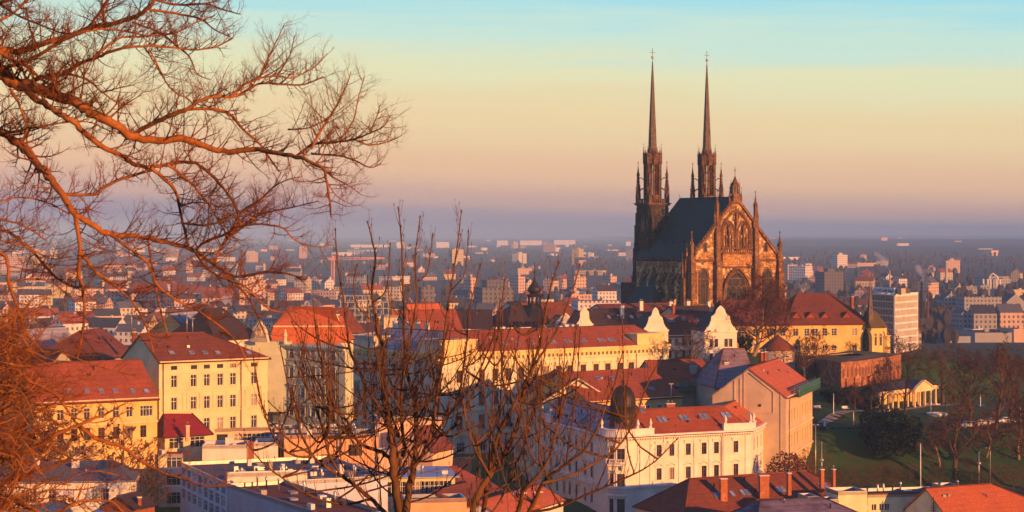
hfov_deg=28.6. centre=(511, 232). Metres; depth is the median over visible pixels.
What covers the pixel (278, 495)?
flat roofed house
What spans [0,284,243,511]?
brush tree
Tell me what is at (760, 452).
window
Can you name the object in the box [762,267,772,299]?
window
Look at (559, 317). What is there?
gabled town house
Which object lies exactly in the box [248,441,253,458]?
chimney stack
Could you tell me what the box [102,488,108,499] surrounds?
window
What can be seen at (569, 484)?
window
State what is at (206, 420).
window
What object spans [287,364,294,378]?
window
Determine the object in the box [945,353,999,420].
bare tree
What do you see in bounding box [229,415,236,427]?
window
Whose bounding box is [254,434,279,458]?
flat roofed house
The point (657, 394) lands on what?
courtyard house
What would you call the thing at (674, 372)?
wing
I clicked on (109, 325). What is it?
house
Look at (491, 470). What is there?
leaning tree
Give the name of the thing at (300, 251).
apartment block
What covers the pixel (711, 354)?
window
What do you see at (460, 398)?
window
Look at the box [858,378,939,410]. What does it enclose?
colonnade
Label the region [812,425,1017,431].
retaining wall
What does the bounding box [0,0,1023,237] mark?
sky
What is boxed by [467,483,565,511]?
town house
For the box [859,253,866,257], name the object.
house
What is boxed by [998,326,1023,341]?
flat roofed building
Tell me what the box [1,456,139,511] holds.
flat roofed house
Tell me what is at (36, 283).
house
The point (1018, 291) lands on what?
flat roofed building
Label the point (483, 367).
window
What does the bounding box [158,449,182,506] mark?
flat roofed house
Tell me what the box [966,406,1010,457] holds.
bare tree
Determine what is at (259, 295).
house
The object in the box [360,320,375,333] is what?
house
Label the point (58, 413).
window
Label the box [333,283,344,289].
house
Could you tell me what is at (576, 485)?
window
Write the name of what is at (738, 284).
portal window
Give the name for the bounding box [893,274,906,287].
house
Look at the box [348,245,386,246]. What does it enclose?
warehouse
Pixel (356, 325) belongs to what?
town house
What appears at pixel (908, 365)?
bare tree
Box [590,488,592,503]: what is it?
window
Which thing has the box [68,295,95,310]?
house
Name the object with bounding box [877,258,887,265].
house
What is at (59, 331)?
town house
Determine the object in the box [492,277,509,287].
house
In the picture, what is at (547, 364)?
window
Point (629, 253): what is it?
apartment block
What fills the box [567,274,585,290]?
apartment block
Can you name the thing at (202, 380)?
yellow house
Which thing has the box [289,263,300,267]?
house
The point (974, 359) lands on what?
bare tree
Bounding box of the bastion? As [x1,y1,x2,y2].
[808,350,900,387]
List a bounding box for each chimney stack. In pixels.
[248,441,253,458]
[920,282,922,318]
[927,288,928,318]
[945,261,947,282]
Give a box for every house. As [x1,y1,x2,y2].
[0,277,15,287]
[0,288,12,300]
[0,302,14,320]
[0,347,72,476]
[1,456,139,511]
[3,359,159,506]
[13,326,70,347]
[16,288,39,307]
[18,268,31,278]
[26,270,41,281]
[27,306,58,322]
[28,315,53,327]
[31,271,55,285]
[39,288,52,305]
[45,278,65,285]
[49,312,88,334]
[49,328,135,360]
[57,309,94,316]
[61,266,81,280]
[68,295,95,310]
[86,315,125,336]
[92,306,120,317]
[94,296,112,308]
[97,273,113,286]
[99,491,157,511]
[103,260,124,272]
[113,272,130,287]
[114,301,141,318]
[114,322,148,344]
[120,331,270,439]
[123,314,157,329]
[126,267,135,273]
[136,264,147,270]
[140,300,155,311]
[141,310,161,320]
[149,310,199,332]
[156,278,176,290]
[157,413,213,501]
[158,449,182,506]
[161,266,175,275]
[165,291,195,307]
[165,307,189,315]
[173,307,251,345]
[180,455,387,511]
[184,304,216,310]
[187,272,204,280]
[199,290,220,303]
[200,285,215,290]
[201,266,210,276]
[202,437,249,460]
[203,287,231,305]
[208,301,226,309]
[215,428,231,439]
[222,268,237,279]
[226,262,238,268]
[226,470,306,482]
[228,476,387,511]
[230,305,260,318]
[232,422,280,457]
[244,297,268,309]
[246,309,275,317]
[249,293,263,298]
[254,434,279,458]
[255,262,265,270]
[255,271,264,279]
[266,279,278,287]
[266,288,279,299]
[267,323,271,338]
[280,286,303,300]
[281,419,352,429]
[281,423,378,468]
[284,268,302,281]
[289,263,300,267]
[294,274,310,292]
[301,299,323,306]
[307,469,370,478]
[311,274,324,288]
[311,295,334,307]
[318,257,326,262]
[320,276,334,289]
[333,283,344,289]
[334,307,365,334]
[339,315,354,424]
[342,269,354,275]
[343,282,365,300]
[346,272,366,282]
[351,293,381,313]
[359,283,383,297]
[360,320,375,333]
[370,464,459,511]
[375,448,389,470]
[376,262,387,269]
[376,416,441,448]
[381,279,401,300]
[381,309,398,329]
[395,300,414,308]
[396,302,442,320]
[397,309,462,330]
[397,426,455,466]
[400,259,413,266]
[402,493,466,511]
[416,265,424,271]
[420,465,479,484]
[421,272,436,279]
[428,479,526,506]
[436,296,454,301]
[438,270,455,279]
[440,296,463,308]
[452,457,471,472]
[453,288,470,301]
[456,309,492,329]
[459,273,475,282]
[467,299,473,308]
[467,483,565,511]
[476,301,496,314]
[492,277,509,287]
[492,305,541,328]
[495,301,519,312]
[512,370,599,484]
[520,301,572,318]
[522,290,542,301]
[525,278,531,288]
[525,367,684,408]
[534,380,766,511]
[535,291,553,301]
[543,275,558,290]
[549,313,569,326]
[556,274,566,288]
[560,296,578,306]
[563,287,579,297]
[564,290,581,299]
[566,306,593,325]
[574,257,585,265]
[579,287,592,293]
[587,304,639,325]
[591,299,709,315]
[592,283,616,299]
[600,281,620,296]
[632,465,837,511]
[635,307,668,341]
[660,302,713,318]
[660,314,699,358]
[691,305,737,359]
[710,349,812,472]
[731,496,857,511]
[796,283,809,292]
[798,493,819,497]
[800,260,811,265]
[808,276,814,281]
[814,267,823,272]
[824,496,838,502]
[826,487,866,511]
[848,261,858,267]
[854,286,868,297]
[856,275,874,289]
[857,269,872,275]
[858,299,867,307]
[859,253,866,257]
[860,481,929,511]
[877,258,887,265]
[880,272,892,279]
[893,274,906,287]
[903,483,1023,511]
[917,276,938,295]
[918,327,920,348]
[920,268,933,276]
[932,480,958,486]
[935,291,953,306]
[936,268,952,279]
[1002,292,1023,310]
[1011,268,1022,281]
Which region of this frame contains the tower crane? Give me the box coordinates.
[328,256,384,281]
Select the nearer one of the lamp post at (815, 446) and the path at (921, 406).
the lamp post at (815, 446)
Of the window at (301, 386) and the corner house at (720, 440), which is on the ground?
the corner house at (720, 440)
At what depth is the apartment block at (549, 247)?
6098.56 m
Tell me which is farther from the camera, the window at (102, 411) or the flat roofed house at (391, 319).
the flat roofed house at (391, 319)
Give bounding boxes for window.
[48,491,54,502]
[57,409,62,420]
[71,429,76,440]
[84,408,89,418]
[91,489,96,498]
[97,488,103,498]
[98,408,103,418]
[98,427,103,438]
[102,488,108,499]
[113,407,118,417]
[126,406,131,416]
[140,405,145,416]
[140,425,145,436]
[146,405,151,415]
[167,458,181,466]
[167,474,179,484]
[167,492,179,503]
[169,437,183,448]
[170,374,177,388]
[170,396,177,410]
[188,492,190,502]
[190,373,197,387]
[190,395,197,409]
[190,436,203,447]
[193,494,195,504]
[199,497,201,507]
[203,373,210,386]
[203,394,210,408]
[203,416,210,429]
[204,487,207,498]
[204,500,207,511]
[210,490,212,500]
[216,372,223,385]
[216,394,223,408]
[216,416,223,428]
[216,493,218,503]
[219,434,227,439]
[222,496,224,506]
[229,372,236,385]
[229,393,236,407]
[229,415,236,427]
[234,433,242,439]
[243,433,250,440]
[250,371,257,384]
[250,392,257,406]
[250,414,257,426]
[252,433,259,441]
[261,433,268,437]
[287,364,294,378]
[287,384,294,397]
[288,348,293,358]
[288,403,294,415]
[298,384,304,398]
[298,404,305,416]
[308,405,315,417]
[310,349,315,359]
[318,366,325,380]
[319,405,324,418]
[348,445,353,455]
[353,379,358,395]
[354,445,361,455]
[361,403,367,418]
[362,358,367,372]
[388,482,391,496]
[400,482,404,493]
[402,481,406,493]
[412,481,420,493]
[413,363,417,376]
[421,481,432,493]
[427,363,433,377]
[430,481,439,491]
[440,480,450,487]
[455,367,462,382]
[455,413,462,430]
[456,390,462,406]
[456,442,465,453]
[477,411,486,429]
[477,440,486,451]
[478,366,485,380]
[478,388,486,405]
[491,366,499,380]
[491,387,499,404]
[491,411,498,428]
[504,410,511,427]
[505,365,512,380]
[505,387,512,404]
[517,364,525,379]
[542,363,550,374]
[555,363,562,369]
[561,431,565,446]
[562,479,565,493]
[567,362,574,370]
[568,454,570,470]
[568,481,570,495]
[575,458,577,471]
[575,483,577,497]
[580,362,586,370]
[582,459,586,475]
[583,486,586,501]
[588,438,593,454]
[589,461,592,477]
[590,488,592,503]
[592,361,600,369]
[604,360,612,369]
[607,445,614,462]
[607,470,614,485]
[607,495,614,511]
[615,445,626,462]
[615,470,626,485]
[615,495,626,511]
[616,360,624,368]
[628,359,635,367]
[655,441,662,456]
[655,463,663,480]
[667,441,676,456]
[668,463,676,479]
[674,338,678,345]
[674,350,678,357]
[684,440,692,455]
[684,462,692,478]
[698,267,708,303]
[700,439,708,454]
[700,461,708,476]
[703,242,706,251]
[709,338,713,347]
[709,352,713,359]
[712,438,720,453]
[713,460,720,475]
[714,338,718,347]
[722,270,748,299]
[724,338,727,346]
[728,338,732,346]
[732,437,740,452]
[732,459,738,474]
[753,434,755,450]
[753,456,755,472]
[756,432,759,447]
[756,454,759,470]
[760,430,762,445]
[760,452,762,468]
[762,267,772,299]
[764,242,767,251]
[793,329,798,336]
[804,329,808,335]
[832,328,835,335]
[852,328,856,335]
[874,332,876,345]
[879,332,882,345]
[879,504,883,510]
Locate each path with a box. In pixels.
[814,410,899,424]
[899,403,957,409]
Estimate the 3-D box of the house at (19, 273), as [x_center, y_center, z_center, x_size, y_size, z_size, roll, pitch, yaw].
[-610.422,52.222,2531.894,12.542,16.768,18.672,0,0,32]
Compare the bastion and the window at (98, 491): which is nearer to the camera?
the window at (98, 491)
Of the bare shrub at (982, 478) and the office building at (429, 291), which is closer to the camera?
the bare shrub at (982, 478)
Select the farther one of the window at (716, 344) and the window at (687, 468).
the window at (716, 344)
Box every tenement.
[104,279,126,305]
[129,283,167,307]
[170,282,200,302]
[951,308,969,328]
[952,329,1011,341]
[968,303,996,328]
[995,302,1023,328]
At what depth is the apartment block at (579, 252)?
3733.10 m
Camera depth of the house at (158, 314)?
1274.26 m
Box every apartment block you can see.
[0,254,24,269]
[25,249,46,268]
[46,248,56,258]
[163,248,178,257]
[233,277,265,304]
[245,251,257,261]
[297,245,306,258]
[448,248,463,265]
[509,274,524,292]
[511,241,517,248]
[512,252,526,263]
[543,243,555,251]
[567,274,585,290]
[572,247,583,264]
[602,273,616,282]
[626,249,632,260]
[831,253,847,268]
[942,258,959,272]
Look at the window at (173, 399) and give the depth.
361.79 m
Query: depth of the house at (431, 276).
2544.36 m
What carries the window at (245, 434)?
in the flat roofed house at (254, 433)
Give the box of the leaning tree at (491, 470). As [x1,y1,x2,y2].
[459,244,677,511]
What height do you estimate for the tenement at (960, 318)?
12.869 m
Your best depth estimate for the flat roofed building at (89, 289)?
1893.42 m
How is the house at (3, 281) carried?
on the ground
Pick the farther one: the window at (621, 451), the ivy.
the ivy
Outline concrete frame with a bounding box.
[338,295,390,322]
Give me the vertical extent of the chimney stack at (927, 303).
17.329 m
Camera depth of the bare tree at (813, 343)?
519.34 m
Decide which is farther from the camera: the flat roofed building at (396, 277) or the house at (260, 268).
the house at (260, 268)
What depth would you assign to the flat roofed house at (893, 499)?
353.15 m
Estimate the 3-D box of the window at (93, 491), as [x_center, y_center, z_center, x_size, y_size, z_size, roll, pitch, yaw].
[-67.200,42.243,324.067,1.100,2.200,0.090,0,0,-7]
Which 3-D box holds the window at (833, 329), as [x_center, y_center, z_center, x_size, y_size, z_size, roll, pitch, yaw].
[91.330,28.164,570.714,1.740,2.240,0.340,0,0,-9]
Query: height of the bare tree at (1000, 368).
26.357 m
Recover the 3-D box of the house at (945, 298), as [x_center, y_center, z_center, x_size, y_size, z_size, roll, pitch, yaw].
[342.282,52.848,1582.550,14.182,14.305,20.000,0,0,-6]
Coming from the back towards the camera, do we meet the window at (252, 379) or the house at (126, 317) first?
the house at (126, 317)
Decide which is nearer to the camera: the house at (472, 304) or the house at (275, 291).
the house at (472, 304)
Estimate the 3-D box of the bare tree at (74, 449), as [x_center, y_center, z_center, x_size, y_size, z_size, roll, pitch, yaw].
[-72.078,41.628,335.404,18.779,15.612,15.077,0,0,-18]
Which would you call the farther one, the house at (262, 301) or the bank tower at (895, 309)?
the house at (262, 301)
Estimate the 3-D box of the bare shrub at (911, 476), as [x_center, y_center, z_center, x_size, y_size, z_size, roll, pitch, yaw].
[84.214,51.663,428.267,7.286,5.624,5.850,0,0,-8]
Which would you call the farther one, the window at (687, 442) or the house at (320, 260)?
the house at (320, 260)
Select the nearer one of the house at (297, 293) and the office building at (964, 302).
the office building at (964, 302)
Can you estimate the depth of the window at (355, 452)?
358.36 m
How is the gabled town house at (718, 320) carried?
on the ground
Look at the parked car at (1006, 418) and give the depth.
456.33 m
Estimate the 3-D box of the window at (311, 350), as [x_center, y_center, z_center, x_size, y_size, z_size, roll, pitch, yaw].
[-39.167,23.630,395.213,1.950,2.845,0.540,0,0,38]
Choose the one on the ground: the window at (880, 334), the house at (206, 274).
the house at (206, 274)
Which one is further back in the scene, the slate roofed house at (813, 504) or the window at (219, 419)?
the window at (219, 419)
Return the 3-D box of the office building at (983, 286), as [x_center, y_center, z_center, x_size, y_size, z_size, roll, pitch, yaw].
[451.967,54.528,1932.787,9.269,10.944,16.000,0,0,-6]
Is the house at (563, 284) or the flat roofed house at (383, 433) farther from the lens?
the house at (563, 284)
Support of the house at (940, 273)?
on the ground
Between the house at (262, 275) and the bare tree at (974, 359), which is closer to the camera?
the bare tree at (974, 359)
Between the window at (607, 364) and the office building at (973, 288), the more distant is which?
the office building at (973, 288)
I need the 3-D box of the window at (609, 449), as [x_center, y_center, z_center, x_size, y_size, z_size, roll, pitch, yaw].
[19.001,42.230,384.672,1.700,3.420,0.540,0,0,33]
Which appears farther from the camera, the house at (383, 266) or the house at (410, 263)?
the house at (410, 263)
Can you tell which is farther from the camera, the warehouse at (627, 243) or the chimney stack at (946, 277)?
the warehouse at (627, 243)
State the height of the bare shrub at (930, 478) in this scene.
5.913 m
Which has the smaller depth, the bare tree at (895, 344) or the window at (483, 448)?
the window at (483, 448)
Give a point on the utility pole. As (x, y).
(933, 505)
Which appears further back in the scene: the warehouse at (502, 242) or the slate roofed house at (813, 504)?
the warehouse at (502, 242)
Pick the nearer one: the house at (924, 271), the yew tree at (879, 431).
the yew tree at (879, 431)
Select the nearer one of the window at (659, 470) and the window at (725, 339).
the window at (659, 470)
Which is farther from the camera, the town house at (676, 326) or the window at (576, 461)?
the town house at (676, 326)
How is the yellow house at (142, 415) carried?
on the ground
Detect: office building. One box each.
[417,285,434,302]
[463,274,475,298]
[474,285,513,308]
[481,278,507,286]
[557,293,591,300]
[571,299,620,310]
[815,268,842,295]
[936,333,970,342]
[951,283,960,289]
[954,295,1001,310]
[961,285,976,294]
[964,326,982,329]
[975,284,989,295]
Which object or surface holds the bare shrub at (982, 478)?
on the ground
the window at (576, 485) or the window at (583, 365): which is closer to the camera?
the window at (576, 485)
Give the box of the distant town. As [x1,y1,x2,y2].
[4,235,997,260]
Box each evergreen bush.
[737,335,753,353]
[819,385,857,405]
[852,391,880,410]
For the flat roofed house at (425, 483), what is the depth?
335.60 m
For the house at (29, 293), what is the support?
on the ground
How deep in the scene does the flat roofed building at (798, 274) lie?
2327.84 m
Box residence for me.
[712,293,866,354]
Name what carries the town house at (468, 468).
on the ground
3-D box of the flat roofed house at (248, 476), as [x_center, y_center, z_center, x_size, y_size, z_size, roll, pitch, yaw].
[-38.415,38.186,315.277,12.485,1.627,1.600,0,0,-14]
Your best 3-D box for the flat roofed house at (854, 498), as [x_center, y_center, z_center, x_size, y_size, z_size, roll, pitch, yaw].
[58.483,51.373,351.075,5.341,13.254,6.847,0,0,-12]
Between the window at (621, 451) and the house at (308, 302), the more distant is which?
the house at (308, 302)
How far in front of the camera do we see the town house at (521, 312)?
606.96 m
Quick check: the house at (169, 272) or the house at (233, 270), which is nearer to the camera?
the house at (233, 270)
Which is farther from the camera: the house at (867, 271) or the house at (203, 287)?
the house at (867, 271)
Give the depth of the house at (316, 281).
2153.44 m
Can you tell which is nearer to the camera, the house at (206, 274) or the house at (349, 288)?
the house at (349, 288)
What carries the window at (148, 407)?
in the yellow house at (142, 415)
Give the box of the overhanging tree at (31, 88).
[0,0,412,379]
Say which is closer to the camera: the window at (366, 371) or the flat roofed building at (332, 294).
the window at (366, 371)
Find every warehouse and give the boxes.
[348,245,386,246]
[393,242,403,247]
[433,242,448,247]
[494,240,507,244]
[517,240,541,244]
[551,240,574,244]
[622,241,630,245]
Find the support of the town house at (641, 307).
on the ground
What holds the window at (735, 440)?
in the corner house at (720, 440)
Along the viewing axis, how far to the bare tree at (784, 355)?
508.65 m
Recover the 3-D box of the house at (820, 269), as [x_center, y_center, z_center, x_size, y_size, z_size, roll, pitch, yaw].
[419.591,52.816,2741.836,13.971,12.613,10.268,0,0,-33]
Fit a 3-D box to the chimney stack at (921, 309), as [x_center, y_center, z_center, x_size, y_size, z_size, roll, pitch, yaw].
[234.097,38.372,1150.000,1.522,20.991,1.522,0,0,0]
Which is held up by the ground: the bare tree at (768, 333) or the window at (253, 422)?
the bare tree at (768, 333)
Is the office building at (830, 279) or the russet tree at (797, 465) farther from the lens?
the office building at (830, 279)
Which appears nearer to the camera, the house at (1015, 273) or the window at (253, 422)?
the window at (253, 422)
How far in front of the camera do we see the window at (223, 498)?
311.73 m
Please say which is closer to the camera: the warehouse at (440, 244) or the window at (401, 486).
the window at (401, 486)
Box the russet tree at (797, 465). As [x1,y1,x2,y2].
[764,451,812,472]
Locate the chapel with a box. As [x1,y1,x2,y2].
[863,283,890,352]
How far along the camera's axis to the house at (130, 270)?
2891.96 m
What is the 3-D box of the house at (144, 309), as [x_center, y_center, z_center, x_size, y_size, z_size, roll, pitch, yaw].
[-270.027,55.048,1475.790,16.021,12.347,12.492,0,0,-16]
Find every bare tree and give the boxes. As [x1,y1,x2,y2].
[7,405,89,470]
[38,435,110,460]
[80,418,169,495]
[127,451,174,503]
[661,326,716,361]
[717,296,737,320]
[720,261,798,355]
[749,281,797,340]
[770,350,796,369]
[789,335,822,378]
[794,325,837,368]
[841,341,862,353]
[842,381,864,420]
[857,377,880,408]
[863,359,901,411]
[881,336,926,414]
[884,330,916,362]
[908,342,934,365]
[916,381,993,480]
[916,417,960,467]
[919,344,963,402]
[943,344,972,364]
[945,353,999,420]
[958,331,1023,428]
[964,348,996,374]
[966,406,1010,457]
[982,354,1023,415]
[982,355,999,379]
[985,347,1022,379]
[988,393,1023,456]
[993,387,1023,459]
[1005,355,1023,377]
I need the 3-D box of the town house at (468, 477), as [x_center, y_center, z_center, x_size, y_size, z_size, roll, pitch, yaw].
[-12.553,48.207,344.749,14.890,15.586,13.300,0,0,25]
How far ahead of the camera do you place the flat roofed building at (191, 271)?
2978.51 m
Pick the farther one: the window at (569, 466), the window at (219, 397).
the window at (569, 466)
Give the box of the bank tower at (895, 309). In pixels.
[872,287,917,352]
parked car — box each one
[960,421,978,427]
[999,417,1009,422]
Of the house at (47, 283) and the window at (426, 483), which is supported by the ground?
the house at (47, 283)
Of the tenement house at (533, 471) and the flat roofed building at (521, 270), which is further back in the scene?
the flat roofed building at (521, 270)
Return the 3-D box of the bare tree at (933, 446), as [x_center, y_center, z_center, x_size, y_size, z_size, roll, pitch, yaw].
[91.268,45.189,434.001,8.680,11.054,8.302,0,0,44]
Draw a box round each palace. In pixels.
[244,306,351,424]
[353,318,671,453]
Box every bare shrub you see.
[802,449,831,477]
[824,471,846,486]
[829,388,848,404]
[837,465,866,486]
[862,463,899,487]
[882,465,911,486]
[890,462,927,483]
[921,465,954,483]
[922,446,935,459]
[949,458,987,483]
[968,472,990,483]
[988,465,1011,485]
[991,462,1023,489]
[998,439,1023,458]
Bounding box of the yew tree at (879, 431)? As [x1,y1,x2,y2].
[858,407,924,456]
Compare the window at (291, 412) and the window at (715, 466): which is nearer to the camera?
the window at (715, 466)
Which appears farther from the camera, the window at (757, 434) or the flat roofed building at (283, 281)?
the flat roofed building at (283, 281)
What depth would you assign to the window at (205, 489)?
322.06 m
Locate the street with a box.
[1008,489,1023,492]
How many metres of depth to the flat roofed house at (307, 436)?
357.98 m
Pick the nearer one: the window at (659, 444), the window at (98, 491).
the window at (98, 491)
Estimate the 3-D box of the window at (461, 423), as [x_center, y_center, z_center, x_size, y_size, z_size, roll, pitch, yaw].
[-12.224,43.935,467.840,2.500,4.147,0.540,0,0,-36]
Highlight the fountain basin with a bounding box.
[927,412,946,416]
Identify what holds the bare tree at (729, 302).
on the ground
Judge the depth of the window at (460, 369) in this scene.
467.97 m
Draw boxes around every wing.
[639,359,705,406]
[691,348,750,405]
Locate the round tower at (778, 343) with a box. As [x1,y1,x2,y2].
[759,335,795,369]
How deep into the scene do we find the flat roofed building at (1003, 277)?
2330.32 m
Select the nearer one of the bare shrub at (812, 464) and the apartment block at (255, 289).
the bare shrub at (812, 464)
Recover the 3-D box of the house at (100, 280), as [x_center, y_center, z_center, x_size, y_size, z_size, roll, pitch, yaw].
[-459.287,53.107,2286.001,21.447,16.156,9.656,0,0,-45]
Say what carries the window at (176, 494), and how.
in the flat roofed house at (175, 459)
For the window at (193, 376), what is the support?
in the yellow house at (202, 380)
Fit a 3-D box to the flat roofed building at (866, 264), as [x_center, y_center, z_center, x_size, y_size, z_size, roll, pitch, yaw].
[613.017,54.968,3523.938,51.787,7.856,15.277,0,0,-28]
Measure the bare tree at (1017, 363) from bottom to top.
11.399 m
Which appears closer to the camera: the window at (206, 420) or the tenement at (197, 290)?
the window at (206, 420)
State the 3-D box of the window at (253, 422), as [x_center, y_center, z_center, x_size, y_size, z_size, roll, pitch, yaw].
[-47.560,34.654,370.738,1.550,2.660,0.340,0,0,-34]
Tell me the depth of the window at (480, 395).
471.52 m
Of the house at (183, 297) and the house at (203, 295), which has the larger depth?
the house at (203, 295)
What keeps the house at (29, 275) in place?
on the ground
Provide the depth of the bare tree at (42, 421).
336.54 m
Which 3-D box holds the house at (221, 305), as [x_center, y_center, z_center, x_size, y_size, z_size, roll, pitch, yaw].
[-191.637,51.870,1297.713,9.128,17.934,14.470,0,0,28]
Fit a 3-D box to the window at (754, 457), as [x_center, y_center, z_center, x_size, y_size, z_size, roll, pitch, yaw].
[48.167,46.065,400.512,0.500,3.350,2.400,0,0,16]
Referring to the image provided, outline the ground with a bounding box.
[0,236,1023,511]
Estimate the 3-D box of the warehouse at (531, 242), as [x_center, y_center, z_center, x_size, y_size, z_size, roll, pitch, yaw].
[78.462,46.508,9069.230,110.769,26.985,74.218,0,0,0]
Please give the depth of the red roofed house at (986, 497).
348.54 m
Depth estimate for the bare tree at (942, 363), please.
511.08 m
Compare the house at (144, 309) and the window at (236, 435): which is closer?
the window at (236, 435)
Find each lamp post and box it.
[812,424,818,473]
[988,448,990,482]
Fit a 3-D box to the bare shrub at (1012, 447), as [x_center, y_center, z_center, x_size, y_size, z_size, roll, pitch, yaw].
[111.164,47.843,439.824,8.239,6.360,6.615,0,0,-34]
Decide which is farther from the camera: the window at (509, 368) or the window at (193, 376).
the window at (509, 368)
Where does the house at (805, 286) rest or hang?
on the ground
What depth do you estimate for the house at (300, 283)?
2034.74 m
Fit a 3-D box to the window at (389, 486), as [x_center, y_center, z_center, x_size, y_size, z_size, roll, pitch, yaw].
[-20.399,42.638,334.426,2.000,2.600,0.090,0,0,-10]
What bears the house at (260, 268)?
on the ground
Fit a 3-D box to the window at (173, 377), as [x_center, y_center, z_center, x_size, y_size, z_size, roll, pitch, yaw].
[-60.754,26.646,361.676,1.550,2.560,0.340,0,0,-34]
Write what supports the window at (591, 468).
in the corner house at (720, 440)
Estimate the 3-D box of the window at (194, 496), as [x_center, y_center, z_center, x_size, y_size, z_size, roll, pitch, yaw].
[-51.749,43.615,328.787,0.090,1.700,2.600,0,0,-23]
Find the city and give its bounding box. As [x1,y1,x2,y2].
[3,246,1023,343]
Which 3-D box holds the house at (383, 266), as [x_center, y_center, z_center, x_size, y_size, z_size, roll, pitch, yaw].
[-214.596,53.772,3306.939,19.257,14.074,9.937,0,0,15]
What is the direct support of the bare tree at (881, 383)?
on the ground
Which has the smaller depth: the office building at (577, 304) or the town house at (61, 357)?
the town house at (61, 357)
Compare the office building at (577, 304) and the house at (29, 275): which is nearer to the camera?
the office building at (577, 304)
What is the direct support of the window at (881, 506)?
in the flat roofed house at (893, 499)
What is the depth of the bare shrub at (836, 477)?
419.99 m
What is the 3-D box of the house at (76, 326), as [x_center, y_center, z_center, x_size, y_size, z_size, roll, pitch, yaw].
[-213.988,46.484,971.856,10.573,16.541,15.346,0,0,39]
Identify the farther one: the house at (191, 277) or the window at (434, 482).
the house at (191, 277)
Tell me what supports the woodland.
on the ground
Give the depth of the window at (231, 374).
368.39 m
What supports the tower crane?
on the ground
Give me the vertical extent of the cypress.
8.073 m
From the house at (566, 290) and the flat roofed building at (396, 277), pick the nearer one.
the house at (566, 290)
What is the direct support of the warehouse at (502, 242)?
on the ground
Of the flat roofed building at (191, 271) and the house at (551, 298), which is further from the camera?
the flat roofed building at (191, 271)
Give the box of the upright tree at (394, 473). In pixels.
[239,198,513,511]
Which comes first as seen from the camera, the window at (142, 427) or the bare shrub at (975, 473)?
the window at (142, 427)
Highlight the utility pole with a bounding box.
[931,497,935,511]
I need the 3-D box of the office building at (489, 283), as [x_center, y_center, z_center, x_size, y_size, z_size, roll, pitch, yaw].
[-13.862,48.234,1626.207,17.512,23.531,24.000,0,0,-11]
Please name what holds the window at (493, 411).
in the palace at (600, 348)
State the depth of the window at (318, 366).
393.97 m
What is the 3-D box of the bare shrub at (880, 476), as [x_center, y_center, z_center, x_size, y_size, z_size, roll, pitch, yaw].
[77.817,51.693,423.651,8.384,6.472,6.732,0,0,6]
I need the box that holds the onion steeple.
[525,262,549,326]
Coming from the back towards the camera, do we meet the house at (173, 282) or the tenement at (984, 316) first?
the house at (173, 282)
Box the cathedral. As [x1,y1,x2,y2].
[621,48,784,306]
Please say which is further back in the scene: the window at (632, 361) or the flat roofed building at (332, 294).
the flat roofed building at (332, 294)
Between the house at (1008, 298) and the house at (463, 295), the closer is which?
the house at (1008, 298)
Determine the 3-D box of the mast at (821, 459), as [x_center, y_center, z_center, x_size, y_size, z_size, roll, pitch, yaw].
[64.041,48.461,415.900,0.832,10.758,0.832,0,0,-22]
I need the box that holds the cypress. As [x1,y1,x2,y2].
[862,329,868,350]
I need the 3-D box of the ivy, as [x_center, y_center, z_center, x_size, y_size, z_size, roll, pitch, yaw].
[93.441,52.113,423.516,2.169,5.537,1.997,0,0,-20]
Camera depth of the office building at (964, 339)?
1047.78 m
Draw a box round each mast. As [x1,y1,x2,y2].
[820,441,823,464]
[920,443,920,486]
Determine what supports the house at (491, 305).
on the ground
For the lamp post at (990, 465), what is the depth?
419.93 m
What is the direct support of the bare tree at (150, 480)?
on the ground
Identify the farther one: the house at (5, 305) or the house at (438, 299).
the house at (438, 299)
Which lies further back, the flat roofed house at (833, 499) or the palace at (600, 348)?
the palace at (600, 348)
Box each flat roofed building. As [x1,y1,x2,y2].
[0,270,19,275]
[12,285,71,297]
[72,288,103,296]
[147,306,181,315]
[185,262,192,272]
[237,315,277,329]
[266,279,285,284]
[311,289,341,298]
[379,275,409,283]
[508,267,531,273]
[575,269,605,274]
[783,263,796,279]
[789,265,811,283]
[859,262,876,265]
[874,279,892,287]
[923,293,938,300]
[974,275,1008,283]
[975,278,1010,287]
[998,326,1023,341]
[1001,288,1023,295]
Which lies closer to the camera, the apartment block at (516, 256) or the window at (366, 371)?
the window at (366, 371)
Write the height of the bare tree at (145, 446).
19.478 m
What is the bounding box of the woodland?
[775,247,1023,265]
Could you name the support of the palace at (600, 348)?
on the ground
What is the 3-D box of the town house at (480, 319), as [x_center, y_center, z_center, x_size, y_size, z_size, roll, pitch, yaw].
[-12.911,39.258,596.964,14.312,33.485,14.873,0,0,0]
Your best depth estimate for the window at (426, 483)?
335.50 m
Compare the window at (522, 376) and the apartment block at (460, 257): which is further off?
the apartment block at (460, 257)
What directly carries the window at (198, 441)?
in the crimson roofed house at (194, 430)
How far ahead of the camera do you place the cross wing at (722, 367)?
433.25 m
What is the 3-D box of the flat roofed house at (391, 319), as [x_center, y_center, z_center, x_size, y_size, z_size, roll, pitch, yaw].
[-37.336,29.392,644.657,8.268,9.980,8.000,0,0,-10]
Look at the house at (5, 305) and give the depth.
1282.47 m
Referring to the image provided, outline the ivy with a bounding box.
[951,468,960,484]
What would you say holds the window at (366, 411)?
in the palace at (600, 348)

